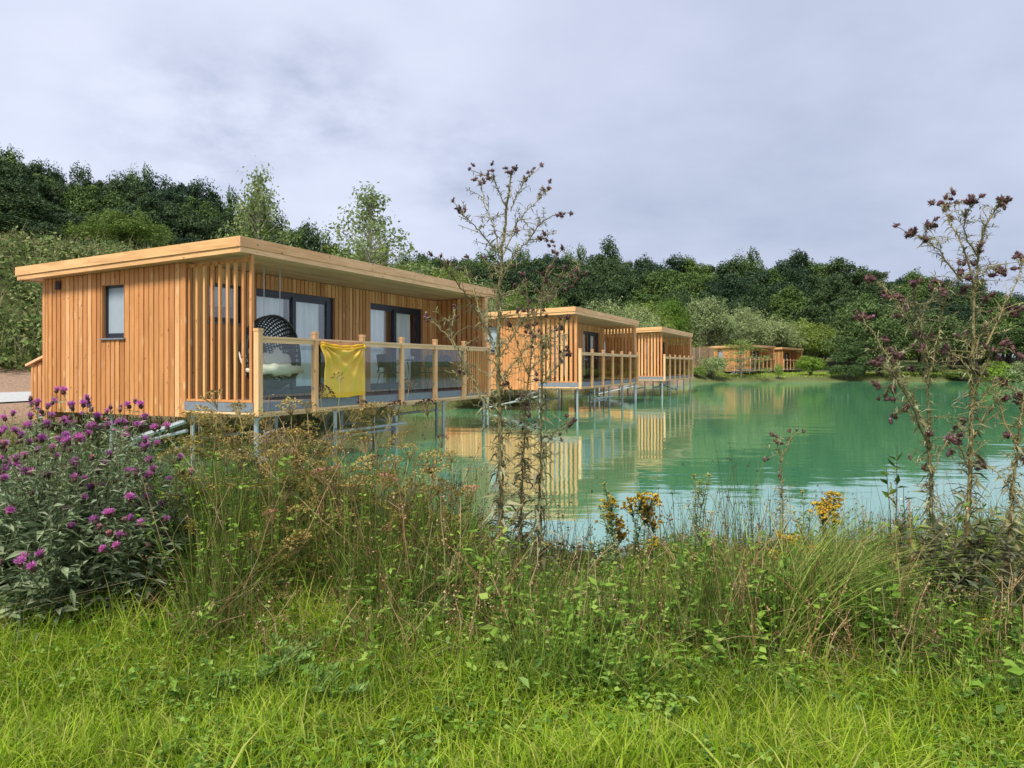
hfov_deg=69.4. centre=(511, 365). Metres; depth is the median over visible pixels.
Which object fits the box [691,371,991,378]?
lawn
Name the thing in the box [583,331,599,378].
door
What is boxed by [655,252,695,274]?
oak tree
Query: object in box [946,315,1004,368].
alder tree
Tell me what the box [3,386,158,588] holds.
knapweed
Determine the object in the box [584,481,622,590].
fleabane
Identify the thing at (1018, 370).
bush
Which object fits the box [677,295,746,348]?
willow tree
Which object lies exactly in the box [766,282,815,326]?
oak tree
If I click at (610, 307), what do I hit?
willow tree
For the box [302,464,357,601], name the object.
umbellifer
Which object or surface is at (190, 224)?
oak tree
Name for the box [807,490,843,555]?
wort
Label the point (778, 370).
bush
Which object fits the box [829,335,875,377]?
bush
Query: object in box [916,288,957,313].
oak tree
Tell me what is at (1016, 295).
oak tree
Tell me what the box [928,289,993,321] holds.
oak tree
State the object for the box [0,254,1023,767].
ground
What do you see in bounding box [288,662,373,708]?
thistle rosette
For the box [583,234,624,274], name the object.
oak tree
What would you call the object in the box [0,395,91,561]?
knapweed
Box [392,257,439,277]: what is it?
willow tree
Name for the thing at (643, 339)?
door
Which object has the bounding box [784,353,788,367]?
door
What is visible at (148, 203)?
oak tree
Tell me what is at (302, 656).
thistle rosette
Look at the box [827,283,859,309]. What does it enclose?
oak tree
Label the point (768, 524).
rush tuft
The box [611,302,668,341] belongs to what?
willow tree
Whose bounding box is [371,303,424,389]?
door
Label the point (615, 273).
oak tree
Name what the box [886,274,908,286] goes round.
oak tree
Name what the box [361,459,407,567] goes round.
umbellifer
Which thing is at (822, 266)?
oak tree
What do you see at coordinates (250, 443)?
umbellifer
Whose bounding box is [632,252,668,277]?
oak tree
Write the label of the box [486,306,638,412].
wooden cabin
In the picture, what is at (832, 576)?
grass tussock
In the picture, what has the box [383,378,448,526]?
umbellifer
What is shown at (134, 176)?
oak tree
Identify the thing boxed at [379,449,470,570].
rush tuft
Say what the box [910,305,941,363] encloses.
oak tree
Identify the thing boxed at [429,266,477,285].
willow tree
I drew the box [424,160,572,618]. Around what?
thistle
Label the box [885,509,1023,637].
sallow bush
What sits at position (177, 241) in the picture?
oak tree
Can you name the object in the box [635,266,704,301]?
oak tree
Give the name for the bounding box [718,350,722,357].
window
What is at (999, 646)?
thistle rosette
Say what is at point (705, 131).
sky
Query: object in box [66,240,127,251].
bush
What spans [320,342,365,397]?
towel
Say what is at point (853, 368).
bush
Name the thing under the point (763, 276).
oak tree
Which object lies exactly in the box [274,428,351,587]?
umbellifer
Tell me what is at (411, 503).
dock
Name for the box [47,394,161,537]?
knapweed
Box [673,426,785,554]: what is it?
rush tuft
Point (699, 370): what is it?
bush
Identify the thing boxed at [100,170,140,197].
oak tree
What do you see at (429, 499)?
umbellifer
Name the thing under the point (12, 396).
path
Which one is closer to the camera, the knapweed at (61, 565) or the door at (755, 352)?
the knapweed at (61, 565)
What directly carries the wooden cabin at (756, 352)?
on the ground at (12, 378)
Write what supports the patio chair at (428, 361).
on the wooden cabin at (160, 331)
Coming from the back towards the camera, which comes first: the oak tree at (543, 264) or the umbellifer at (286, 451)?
the oak tree at (543, 264)
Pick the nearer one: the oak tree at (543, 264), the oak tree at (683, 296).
the oak tree at (683, 296)
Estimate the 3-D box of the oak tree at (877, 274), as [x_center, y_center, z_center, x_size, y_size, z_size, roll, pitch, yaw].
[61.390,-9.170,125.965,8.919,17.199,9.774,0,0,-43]
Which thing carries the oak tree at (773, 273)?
on the ground at (12, 378)
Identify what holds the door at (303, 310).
in the wooden cabin at (160, 331)
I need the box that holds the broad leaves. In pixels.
[44,522,1023,727]
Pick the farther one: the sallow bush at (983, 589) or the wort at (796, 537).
the wort at (796, 537)
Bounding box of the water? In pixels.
[81,381,1023,557]
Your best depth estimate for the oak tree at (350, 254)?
109.23 m
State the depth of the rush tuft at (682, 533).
4.63 m
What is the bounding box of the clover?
[0,567,1023,767]
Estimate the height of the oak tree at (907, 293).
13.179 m
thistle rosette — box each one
[213,655,291,705]
[235,630,333,689]
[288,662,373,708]
[964,620,1023,692]
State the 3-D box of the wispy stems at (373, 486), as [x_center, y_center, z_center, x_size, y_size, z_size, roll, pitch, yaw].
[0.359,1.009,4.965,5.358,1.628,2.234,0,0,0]
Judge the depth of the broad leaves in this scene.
3.17 m
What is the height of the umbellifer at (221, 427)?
1.294 m
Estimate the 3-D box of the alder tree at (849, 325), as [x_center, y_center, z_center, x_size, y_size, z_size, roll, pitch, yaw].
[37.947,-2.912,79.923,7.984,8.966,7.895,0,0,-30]
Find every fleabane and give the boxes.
[523,507,557,580]
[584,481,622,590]
[682,472,712,571]
[775,489,812,560]
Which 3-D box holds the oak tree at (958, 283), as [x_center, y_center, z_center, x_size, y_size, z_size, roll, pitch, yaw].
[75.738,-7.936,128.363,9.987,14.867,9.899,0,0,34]
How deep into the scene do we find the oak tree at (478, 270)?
118.15 m
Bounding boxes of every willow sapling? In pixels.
[879,453,912,582]
[944,494,995,615]
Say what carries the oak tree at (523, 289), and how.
on the ground at (12, 378)
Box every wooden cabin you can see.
[15,236,495,467]
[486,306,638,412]
[599,327,692,396]
[699,345,775,374]
[760,347,802,372]
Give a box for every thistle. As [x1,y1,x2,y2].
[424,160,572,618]
[501,264,577,577]
[508,244,588,582]
[762,428,804,548]
[852,258,977,596]
[891,187,1023,611]
[951,250,1023,613]
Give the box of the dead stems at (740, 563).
[0,391,1023,688]
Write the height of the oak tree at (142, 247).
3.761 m
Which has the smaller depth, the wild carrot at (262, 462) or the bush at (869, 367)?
the wild carrot at (262, 462)
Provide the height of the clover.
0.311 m
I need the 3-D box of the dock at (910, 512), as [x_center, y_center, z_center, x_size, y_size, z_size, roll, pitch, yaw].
[2.043,1.037,3.898,0.147,0.681,0.062,0,0,8]
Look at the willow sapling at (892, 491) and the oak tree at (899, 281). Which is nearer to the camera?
the willow sapling at (892, 491)
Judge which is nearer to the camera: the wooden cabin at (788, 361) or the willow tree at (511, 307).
the willow tree at (511, 307)
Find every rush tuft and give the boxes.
[128,465,195,533]
[151,433,247,554]
[172,459,301,560]
[307,431,422,521]
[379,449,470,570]
[408,441,532,557]
[519,475,594,584]
[643,475,731,567]
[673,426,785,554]
[713,469,813,566]
[805,489,893,565]
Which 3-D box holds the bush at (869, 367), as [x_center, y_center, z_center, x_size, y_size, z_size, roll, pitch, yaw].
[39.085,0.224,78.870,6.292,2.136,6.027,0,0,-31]
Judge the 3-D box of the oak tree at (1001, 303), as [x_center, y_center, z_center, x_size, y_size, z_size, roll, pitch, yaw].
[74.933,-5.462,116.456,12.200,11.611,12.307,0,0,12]
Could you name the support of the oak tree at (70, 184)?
on the ground at (12, 378)
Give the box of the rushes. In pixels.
[1,415,1023,680]
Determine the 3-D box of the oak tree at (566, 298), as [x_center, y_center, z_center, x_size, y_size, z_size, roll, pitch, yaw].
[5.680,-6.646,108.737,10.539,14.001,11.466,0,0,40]
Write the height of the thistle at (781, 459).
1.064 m
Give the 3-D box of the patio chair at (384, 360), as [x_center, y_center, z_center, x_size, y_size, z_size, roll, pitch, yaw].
[-2.797,0.176,16.831,0.502,0.862,0.538,0,0,35]
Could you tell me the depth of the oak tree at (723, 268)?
126.92 m
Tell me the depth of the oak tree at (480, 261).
125.65 m
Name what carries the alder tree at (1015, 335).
on the ground at (12, 378)
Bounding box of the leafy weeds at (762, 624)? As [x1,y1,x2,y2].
[0,438,1023,726]
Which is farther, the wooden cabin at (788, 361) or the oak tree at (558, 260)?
the oak tree at (558, 260)
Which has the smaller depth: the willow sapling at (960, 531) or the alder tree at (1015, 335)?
the willow sapling at (960, 531)
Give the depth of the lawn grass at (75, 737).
2.70 m
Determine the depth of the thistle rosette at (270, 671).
2.92 m
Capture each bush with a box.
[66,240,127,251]
[691,334,718,358]
[691,366,706,376]
[695,356,728,378]
[696,339,786,376]
[774,364,783,376]
[779,317,818,357]
[793,355,828,374]
[810,320,838,360]
[826,363,863,379]
[857,358,910,375]
[867,343,900,359]
[880,345,920,362]
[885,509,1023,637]
[900,335,941,363]
[900,362,949,374]
[929,322,969,367]
[940,369,977,379]
[958,322,1007,364]
[961,563,1023,655]
[975,360,1016,381]
[980,318,1022,364]
[1002,360,1023,382]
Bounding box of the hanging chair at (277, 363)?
[239,265,304,389]
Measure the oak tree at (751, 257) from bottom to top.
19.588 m
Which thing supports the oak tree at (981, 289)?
on the ground at (12, 378)
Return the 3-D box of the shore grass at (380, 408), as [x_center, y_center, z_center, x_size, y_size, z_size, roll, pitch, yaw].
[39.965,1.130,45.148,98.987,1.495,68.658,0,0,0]
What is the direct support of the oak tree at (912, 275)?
on the ground at (12, 378)
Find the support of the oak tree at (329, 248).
on the ground at (12, 378)
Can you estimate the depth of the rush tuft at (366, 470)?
4.88 m
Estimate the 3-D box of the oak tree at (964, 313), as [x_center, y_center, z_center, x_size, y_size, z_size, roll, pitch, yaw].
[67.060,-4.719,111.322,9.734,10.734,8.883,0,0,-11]
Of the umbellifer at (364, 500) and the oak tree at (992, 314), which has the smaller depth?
the umbellifer at (364, 500)
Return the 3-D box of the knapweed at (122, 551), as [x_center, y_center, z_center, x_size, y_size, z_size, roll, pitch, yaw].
[-1.989,0.829,3.735,0.808,1.165,0.859,0,0,0]
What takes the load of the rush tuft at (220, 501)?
on the ground at (12, 378)
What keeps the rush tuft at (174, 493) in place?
on the ground at (12, 378)
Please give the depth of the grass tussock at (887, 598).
3.56 m
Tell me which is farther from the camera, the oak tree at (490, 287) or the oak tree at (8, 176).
the oak tree at (490, 287)
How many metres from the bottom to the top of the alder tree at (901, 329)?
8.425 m
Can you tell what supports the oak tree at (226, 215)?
on the ground at (12, 378)
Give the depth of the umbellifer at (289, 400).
4.65 m
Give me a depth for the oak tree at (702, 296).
109.04 m
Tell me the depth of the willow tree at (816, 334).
100.90 m
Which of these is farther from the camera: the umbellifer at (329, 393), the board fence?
the board fence
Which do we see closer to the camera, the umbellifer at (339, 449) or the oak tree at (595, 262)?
the umbellifer at (339, 449)
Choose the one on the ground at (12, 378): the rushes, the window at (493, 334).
the rushes
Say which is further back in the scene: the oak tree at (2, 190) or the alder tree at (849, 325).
the alder tree at (849, 325)
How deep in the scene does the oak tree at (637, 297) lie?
105.82 m
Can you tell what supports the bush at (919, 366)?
on the ground at (12, 378)
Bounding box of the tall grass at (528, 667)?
[0,459,1023,727]
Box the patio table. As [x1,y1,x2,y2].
[395,360,424,390]
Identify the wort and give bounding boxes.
[595,494,630,577]
[620,491,664,579]
[768,533,816,568]
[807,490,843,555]
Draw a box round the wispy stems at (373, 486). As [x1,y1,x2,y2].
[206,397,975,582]
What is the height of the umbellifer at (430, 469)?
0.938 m
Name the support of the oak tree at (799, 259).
on the ground at (12, 378)
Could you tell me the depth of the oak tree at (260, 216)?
97.39 m
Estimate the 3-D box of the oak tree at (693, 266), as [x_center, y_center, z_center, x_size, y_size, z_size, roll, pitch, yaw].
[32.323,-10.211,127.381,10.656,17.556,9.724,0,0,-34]
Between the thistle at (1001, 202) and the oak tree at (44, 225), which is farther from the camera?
the oak tree at (44, 225)
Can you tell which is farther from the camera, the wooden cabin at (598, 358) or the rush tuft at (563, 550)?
the wooden cabin at (598, 358)
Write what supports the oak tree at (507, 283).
on the ground at (12, 378)
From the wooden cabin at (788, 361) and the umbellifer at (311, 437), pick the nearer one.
the umbellifer at (311, 437)
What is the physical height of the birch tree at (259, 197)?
10.309 m
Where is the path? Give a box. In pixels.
[0,391,30,401]
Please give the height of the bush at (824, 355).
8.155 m
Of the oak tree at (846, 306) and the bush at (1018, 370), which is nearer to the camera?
the bush at (1018, 370)
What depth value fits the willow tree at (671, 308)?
83.38 m
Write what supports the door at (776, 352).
in the wooden cabin at (788, 361)
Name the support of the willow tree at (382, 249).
on the ground at (12, 378)
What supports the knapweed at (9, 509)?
on the ground at (12, 378)
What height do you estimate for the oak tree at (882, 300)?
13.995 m
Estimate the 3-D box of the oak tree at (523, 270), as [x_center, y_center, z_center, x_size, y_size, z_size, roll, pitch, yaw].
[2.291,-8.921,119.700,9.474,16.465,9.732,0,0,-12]
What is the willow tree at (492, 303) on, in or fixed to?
on the ground at (12, 378)
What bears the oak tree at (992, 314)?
on the ground at (12, 378)
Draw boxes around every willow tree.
[55,207,181,250]
[323,224,405,269]
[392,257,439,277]
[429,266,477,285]
[483,283,508,311]
[490,290,539,310]
[531,298,572,308]
[579,296,643,328]
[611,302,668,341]
[619,300,677,344]
[656,296,698,344]
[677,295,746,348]
[696,302,777,371]
[739,308,815,371]
[770,319,832,353]
[793,322,840,369]
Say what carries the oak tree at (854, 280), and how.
on the ground at (12, 378)
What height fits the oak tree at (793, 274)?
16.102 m
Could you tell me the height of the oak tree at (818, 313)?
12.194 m
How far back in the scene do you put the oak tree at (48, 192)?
61.67 m
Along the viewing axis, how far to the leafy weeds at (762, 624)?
3.27 m
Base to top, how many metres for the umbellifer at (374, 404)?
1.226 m
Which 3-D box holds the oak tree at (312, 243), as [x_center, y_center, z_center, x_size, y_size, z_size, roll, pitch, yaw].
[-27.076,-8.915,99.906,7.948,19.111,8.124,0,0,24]
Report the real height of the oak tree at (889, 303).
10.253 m
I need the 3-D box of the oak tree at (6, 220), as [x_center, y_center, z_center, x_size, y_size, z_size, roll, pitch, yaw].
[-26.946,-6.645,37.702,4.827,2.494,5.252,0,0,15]
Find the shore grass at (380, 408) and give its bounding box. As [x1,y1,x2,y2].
[0,375,958,459]
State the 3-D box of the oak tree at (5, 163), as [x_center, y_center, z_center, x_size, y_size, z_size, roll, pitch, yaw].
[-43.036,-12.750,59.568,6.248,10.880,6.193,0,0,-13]
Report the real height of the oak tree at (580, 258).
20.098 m
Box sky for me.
[0,0,1023,356]
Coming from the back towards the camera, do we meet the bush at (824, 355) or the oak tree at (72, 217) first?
the bush at (824, 355)
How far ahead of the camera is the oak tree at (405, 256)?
126.82 m
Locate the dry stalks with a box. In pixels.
[0,439,1023,715]
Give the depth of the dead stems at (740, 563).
3.46 m
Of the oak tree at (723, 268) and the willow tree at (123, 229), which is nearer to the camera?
the willow tree at (123, 229)
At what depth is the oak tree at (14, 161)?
63.19 m
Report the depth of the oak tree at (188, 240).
66.32 m
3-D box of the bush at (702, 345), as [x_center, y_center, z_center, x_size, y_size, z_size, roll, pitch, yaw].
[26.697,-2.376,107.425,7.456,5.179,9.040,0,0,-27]
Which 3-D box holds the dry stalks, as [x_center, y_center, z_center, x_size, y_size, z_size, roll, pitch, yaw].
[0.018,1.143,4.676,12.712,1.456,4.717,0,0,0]
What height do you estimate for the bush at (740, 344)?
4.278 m
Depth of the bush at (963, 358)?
103.81 m
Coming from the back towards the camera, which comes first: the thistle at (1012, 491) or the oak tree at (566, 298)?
the oak tree at (566, 298)
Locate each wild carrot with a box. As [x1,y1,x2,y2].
[237,449,265,511]
[251,429,301,529]
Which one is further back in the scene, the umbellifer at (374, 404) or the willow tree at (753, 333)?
the willow tree at (753, 333)
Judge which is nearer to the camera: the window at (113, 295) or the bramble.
the window at (113, 295)
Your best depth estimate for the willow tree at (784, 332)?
95.86 m
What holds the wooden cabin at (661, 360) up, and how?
on the ground at (12, 378)
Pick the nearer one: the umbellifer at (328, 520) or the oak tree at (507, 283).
the umbellifer at (328, 520)
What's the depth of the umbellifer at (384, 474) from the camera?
3.83 m
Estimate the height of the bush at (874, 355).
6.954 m
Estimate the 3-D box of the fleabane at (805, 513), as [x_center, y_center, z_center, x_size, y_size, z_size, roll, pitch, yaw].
[1.709,1.071,4.381,0.342,0.664,0.183,0,0,-34]
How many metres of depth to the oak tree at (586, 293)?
108.73 m
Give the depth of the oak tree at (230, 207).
95.03 m
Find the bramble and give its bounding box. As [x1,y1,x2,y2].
[0,225,154,371]
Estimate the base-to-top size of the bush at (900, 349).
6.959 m
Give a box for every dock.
[408,473,420,549]
[886,499,914,585]
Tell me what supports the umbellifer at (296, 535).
on the ground at (12, 378)
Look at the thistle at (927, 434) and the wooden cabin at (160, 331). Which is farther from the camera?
the wooden cabin at (160, 331)
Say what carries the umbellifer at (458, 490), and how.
on the ground at (12, 378)
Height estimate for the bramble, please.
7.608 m
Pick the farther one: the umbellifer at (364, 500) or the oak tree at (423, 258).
the oak tree at (423, 258)
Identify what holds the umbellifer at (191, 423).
on the ground at (12, 378)
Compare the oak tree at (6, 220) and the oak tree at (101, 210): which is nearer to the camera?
the oak tree at (6, 220)
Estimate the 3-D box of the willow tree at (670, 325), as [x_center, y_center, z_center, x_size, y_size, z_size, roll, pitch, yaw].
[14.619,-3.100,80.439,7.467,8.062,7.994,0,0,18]
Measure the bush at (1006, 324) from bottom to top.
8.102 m
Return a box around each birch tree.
[210,155,321,250]
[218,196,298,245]
[321,181,448,276]
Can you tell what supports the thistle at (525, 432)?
on the ground at (12, 378)
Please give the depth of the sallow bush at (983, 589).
3.50 m
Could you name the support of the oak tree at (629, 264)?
on the ground at (12, 378)
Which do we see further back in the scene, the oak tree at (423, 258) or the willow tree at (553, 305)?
the oak tree at (423, 258)
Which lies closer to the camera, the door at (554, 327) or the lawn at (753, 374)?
the door at (554, 327)
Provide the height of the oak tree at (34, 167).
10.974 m
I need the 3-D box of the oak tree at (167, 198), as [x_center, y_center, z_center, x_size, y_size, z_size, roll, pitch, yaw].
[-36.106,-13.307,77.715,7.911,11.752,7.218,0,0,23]
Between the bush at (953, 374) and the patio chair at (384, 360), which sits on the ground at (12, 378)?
the bush at (953, 374)
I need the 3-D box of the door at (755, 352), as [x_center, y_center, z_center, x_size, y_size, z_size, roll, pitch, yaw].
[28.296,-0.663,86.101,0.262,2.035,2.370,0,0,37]
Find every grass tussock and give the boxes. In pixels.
[716,489,1023,676]
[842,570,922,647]
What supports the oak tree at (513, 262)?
on the ground at (12, 378)
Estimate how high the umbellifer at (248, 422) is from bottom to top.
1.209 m
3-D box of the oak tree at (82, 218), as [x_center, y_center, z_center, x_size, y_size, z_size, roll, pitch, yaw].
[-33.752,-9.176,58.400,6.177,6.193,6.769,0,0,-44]
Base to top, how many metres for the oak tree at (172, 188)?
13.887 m
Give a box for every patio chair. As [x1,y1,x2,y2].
[375,354,398,392]
[412,355,439,391]
[428,356,451,389]
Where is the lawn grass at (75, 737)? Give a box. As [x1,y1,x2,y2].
[0,533,1023,767]
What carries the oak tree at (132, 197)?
on the ground at (12, 378)
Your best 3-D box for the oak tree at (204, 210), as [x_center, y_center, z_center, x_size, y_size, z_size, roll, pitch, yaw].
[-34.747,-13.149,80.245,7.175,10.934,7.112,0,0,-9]
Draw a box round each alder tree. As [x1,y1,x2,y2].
[820,296,907,374]
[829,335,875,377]
[863,305,932,359]
[903,311,970,372]
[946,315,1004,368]
[985,319,1023,361]
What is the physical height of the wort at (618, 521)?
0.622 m
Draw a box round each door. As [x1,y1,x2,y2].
[256,288,337,394]
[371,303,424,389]
[554,327,573,380]
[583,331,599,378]
[643,339,650,375]
[659,342,665,374]
[753,351,759,368]
[776,352,780,364]
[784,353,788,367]
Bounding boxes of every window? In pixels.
[99,284,125,339]
[208,282,241,324]
[488,326,496,352]
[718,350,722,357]
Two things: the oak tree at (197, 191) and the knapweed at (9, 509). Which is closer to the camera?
the knapweed at (9, 509)
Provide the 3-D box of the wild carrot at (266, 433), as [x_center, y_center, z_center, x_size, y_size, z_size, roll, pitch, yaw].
[-1.550,0.921,4.907,0.359,1.008,0.266,0,0,0]
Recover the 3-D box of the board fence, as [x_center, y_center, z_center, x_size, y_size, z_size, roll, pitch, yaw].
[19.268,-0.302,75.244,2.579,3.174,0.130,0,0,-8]
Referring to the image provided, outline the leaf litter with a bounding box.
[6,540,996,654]
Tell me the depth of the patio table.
17.74 m
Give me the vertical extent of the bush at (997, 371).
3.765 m
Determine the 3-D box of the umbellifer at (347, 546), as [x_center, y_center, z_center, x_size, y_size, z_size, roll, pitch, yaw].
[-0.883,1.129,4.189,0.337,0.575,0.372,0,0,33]
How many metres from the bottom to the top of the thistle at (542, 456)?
2.196 m
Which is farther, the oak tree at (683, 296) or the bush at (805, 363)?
the oak tree at (683, 296)
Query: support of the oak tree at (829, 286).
on the ground at (12, 378)
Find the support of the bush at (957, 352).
on the ground at (12, 378)
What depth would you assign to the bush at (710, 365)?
73.34 m
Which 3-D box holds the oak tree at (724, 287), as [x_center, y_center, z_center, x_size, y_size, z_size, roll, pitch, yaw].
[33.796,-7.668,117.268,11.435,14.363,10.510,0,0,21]
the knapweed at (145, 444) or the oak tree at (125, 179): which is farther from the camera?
the oak tree at (125, 179)
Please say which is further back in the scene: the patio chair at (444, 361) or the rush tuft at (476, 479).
the patio chair at (444, 361)
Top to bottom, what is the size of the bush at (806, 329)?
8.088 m
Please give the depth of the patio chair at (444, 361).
18.93 m
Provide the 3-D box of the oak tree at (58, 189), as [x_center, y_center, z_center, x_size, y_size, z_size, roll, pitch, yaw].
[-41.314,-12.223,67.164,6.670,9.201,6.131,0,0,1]
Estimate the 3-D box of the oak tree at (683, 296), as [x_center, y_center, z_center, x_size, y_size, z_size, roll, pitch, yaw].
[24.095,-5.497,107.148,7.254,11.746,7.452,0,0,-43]
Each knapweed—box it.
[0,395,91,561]
[0,422,129,644]
[0,428,57,605]
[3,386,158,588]
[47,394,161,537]
[52,417,197,637]
[88,397,236,590]
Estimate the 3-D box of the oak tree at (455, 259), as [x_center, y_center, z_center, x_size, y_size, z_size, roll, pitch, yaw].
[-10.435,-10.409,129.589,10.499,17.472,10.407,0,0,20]
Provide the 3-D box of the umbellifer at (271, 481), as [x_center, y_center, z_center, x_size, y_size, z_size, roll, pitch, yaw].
[-1.288,0.923,3.825,0.471,0.992,0.390,0,0,0]
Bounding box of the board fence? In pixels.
[691,347,713,375]
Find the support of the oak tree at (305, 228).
on the ground at (12, 378)
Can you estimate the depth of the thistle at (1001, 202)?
3.85 m
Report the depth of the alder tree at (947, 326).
88.41 m
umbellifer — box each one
[150,410,227,585]
[175,388,245,606]
[177,405,249,555]
[215,400,294,529]
[223,430,279,569]
[228,449,310,593]
[233,504,333,622]
[254,452,310,579]
[258,443,318,550]
[259,396,330,524]
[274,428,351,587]
[277,456,374,582]
[279,401,370,509]
[299,486,353,584]
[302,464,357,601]
[312,445,382,579]
[319,372,379,549]
[321,515,383,583]
[322,453,390,583]
[343,401,407,546]
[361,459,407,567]
[367,442,427,607]
[379,479,441,597]
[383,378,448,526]
[413,448,478,594]
[438,481,493,565]
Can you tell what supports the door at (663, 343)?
in the wooden cabin at (661, 360)
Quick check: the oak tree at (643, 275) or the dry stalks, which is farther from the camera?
the oak tree at (643, 275)
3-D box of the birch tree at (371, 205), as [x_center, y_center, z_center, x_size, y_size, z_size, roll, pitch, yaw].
[-6.539,-3.446,32.866,8.036,9.523,8.658,0,0,28]
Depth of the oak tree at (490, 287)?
109.12 m
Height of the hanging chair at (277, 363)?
2.209 m
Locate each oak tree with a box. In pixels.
[0,143,57,196]
[0,149,16,172]
[0,167,48,202]
[0,180,66,226]
[0,185,24,212]
[0,211,50,240]
[8,160,70,213]
[20,157,65,190]
[20,218,72,249]
[40,202,85,239]
[48,179,69,208]
[53,166,85,194]
[58,182,131,216]
[67,160,109,196]
[70,222,156,249]
[76,214,99,224]
[81,208,132,225]
[99,192,187,242]
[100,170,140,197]
[105,179,147,208]
[122,161,162,190]
[136,171,192,197]
[146,185,191,217]
[152,228,185,246]
[162,201,215,239]
[179,176,224,217]
[179,192,221,226]
[182,236,204,242]
[198,214,238,239]
[211,209,249,234]
[214,183,248,229]
[237,197,276,234]
[245,219,278,241]
[262,203,288,238]
[275,224,306,248]
[276,237,295,246]
[284,217,325,252]
[298,230,323,252]
[309,221,344,256]
[341,248,362,259]
[391,254,416,267]
[412,251,452,270]
[434,256,463,267]
[447,258,487,284]
[458,244,507,278]
[477,258,520,299]
[478,281,502,305]
[483,257,528,276]
[503,279,540,308]
[507,260,542,290]
[508,244,539,278]
[521,274,576,308]
[528,255,580,288]
[543,252,571,272]
[561,243,594,275]
[562,272,618,314]
[564,258,603,291]
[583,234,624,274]
[590,254,645,295]
[598,253,635,274]
[603,280,632,316]
[620,288,668,324]
[625,269,661,289]
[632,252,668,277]
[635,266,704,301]
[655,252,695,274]
[662,287,694,321]
[674,271,714,291]
[676,255,721,281]
[688,289,741,325]
[703,272,746,303]
[710,258,745,282]
[726,280,779,323]
[727,245,763,286]
[727,268,779,307]
[737,256,788,287]
[763,248,819,284]
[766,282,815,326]
[772,263,815,297]
[786,289,842,355]
[794,272,845,357]
[797,258,842,281]
[815,256,871,296]
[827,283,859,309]
[833,291,883,363]
[853,264,890,295]
[858,277,917,355]
[879,301,916,357]
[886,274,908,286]
[891,267,957,355]
[895,284,935,358]
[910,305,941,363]
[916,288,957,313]
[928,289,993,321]
[935,301,983,364]
[940,278,968,288]
[954,278,1000,305]
[958,294,1023,362]
[978,310,1005,363]
[988,291,1023,357]
[993,322,1018,365]
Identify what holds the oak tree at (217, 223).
on the ground at (12, 378)
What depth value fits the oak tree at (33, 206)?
47.56 m
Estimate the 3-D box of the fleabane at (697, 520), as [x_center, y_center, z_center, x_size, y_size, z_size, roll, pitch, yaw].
[1.151,1.017,4.486,0.217,0.743,0.236,0,0,9]
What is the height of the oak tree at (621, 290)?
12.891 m
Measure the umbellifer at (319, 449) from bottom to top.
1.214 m
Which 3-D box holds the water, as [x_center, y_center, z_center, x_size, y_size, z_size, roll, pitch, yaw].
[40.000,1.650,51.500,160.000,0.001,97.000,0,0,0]
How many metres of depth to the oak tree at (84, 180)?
76.82 m
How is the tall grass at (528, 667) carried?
on the ground at (12, 378)
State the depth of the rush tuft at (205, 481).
4.71 m
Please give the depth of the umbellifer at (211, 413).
4.30 m
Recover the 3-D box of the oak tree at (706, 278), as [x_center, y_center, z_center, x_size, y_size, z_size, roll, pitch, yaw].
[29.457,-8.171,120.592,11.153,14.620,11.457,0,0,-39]
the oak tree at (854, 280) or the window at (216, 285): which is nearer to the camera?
the window at (216, 285)
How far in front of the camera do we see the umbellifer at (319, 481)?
4.15 m
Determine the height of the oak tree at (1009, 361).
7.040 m
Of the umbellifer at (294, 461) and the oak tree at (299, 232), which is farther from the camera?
the oak tree at (299, 232)
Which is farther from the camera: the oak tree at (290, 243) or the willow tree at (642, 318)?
the oak tree at (290, 243)
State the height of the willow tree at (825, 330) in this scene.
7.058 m
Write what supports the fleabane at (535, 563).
on the ground at (12, 378)
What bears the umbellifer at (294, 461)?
on the ground at (12, 378)
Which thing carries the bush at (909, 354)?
on the ground at (12, 378)
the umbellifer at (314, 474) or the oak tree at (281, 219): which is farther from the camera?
the oak tree at (281, 219)
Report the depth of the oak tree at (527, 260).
124.83 m
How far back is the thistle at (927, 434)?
3.91 m
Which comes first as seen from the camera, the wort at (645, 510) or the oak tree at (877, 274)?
the wort at (645, 510)
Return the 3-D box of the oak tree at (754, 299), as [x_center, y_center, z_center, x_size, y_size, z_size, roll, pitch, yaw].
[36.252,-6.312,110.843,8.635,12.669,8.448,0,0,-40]
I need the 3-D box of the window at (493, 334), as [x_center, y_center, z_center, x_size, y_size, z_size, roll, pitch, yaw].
[-0.706,-0.956,27.101,0.660,0.988,0.170,0,0,24]
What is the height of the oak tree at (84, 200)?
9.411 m

